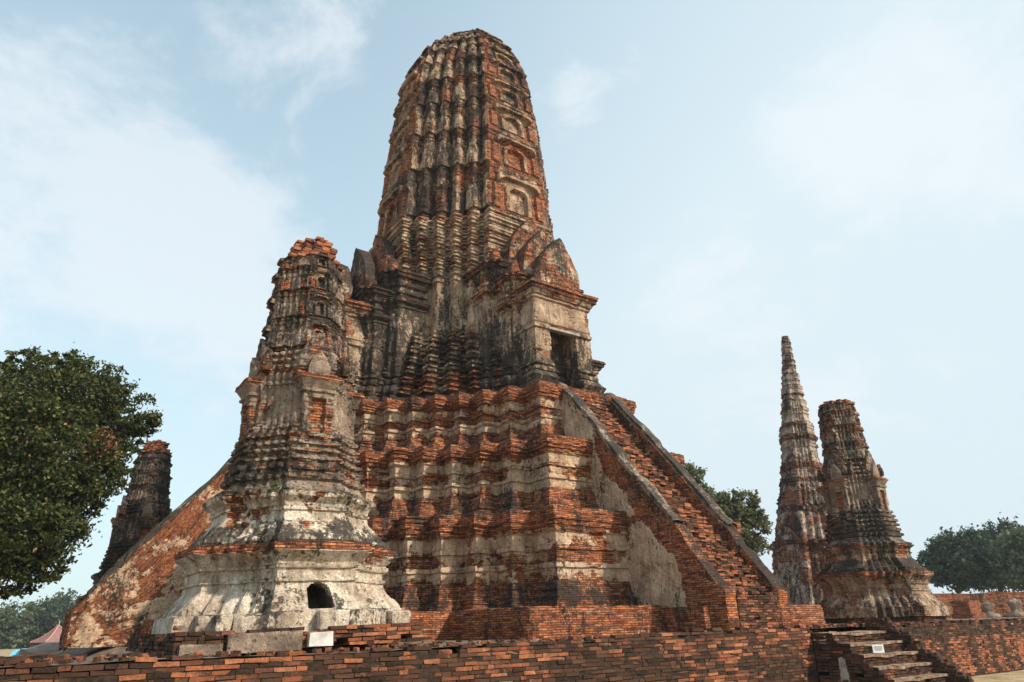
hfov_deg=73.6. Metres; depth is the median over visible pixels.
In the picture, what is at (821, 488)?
blind door
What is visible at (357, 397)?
blind door
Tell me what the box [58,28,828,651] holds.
temple tower
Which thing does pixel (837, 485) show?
blind door
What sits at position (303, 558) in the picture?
corner tower
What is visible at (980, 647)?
brick wall
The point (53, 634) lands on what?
pavilion
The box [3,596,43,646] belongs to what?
hazy tree
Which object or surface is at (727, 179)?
sky
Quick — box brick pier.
[950,600,985,618]
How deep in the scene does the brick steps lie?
17.70 m
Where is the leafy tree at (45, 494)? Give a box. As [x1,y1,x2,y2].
[0,342,163,600]
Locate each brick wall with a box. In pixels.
[0,625,820,681]
[849,618,1023,676]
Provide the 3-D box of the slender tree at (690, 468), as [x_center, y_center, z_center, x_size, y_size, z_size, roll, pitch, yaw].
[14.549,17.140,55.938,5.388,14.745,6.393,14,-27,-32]
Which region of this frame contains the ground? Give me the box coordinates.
[0,631,1023,681]
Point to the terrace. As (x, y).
(53, 648)
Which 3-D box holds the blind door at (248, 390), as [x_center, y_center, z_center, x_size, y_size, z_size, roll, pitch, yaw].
[-5.647,1.425,15.066,0.774,3.166,1.022,13,-26,-33]
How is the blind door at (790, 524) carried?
in the leaning spire
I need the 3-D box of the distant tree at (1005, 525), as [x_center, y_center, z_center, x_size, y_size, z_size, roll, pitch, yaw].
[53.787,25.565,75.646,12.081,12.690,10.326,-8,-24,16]
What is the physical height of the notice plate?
0.192 m
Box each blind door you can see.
[101,495,127,564]
[134,494,157,543]
[164,499,171,515]
[224,338,272,479]
[292,332,342,470]
[347,356,364,482]
[778,486,802,604]
[817,464,827,537]
[824,453,855,533]
[862,451,900,530]
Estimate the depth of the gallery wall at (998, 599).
50.75 m
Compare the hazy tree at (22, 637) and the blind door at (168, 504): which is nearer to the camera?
the blind door at (168, 504)
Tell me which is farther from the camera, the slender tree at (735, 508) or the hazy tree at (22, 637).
the hazy tree at (22, 637)
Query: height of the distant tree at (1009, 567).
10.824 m
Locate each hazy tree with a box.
[0,601,51,648]
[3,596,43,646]
[13,591,74,647]
[26,587,85,639]
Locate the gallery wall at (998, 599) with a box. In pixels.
[838,591,1023,637]
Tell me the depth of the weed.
12.90 m
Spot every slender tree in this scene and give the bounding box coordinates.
[684,460,715,498]
[712,487,774,557]
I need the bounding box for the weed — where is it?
[269,478,281,492]
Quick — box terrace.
[4,617,1023,672]
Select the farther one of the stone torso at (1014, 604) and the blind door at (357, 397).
the stone torso at (1014, 604)
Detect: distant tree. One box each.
[916,523,1003,593]
[959,512,1023,591]
[979,524,1023,591]
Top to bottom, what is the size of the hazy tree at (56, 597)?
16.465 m
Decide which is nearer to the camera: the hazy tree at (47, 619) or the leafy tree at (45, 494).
the leafy tree at (45, 494)
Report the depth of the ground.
22.20 m
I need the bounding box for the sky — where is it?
[0,0,1023,619]
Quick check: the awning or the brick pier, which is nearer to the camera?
the brick pier
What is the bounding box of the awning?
[10,648,25,655]
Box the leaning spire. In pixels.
[768,336,827,604]
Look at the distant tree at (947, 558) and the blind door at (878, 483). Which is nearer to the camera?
the blind door at (878, 483)
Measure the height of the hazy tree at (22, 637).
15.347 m
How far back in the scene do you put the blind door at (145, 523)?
32.02 m
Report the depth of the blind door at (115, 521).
32.00 m
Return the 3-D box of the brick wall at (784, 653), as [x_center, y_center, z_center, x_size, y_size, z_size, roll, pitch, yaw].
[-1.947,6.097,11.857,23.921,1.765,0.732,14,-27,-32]
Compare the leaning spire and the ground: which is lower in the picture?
the ground
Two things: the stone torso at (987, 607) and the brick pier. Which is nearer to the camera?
the brick pier
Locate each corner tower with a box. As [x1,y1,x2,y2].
[75,439,172,604]
[126,236,424,659]
[813,399,950,631]
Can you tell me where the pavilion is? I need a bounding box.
[29,621,61,647]
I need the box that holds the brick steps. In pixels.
[811,617,973,681]
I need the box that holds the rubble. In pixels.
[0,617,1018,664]
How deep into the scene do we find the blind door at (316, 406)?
14.70 m
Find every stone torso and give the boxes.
[981,601,1000,617]
[1006,598,1023,616]
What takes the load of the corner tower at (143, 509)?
on the terrace
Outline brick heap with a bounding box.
[0,653,64,665]
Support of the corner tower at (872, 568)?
on the terrace
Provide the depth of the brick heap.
9.34 m
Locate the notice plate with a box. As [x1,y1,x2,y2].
[872,645,884,652]
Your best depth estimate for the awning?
45.88 m
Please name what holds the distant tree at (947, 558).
on the ground

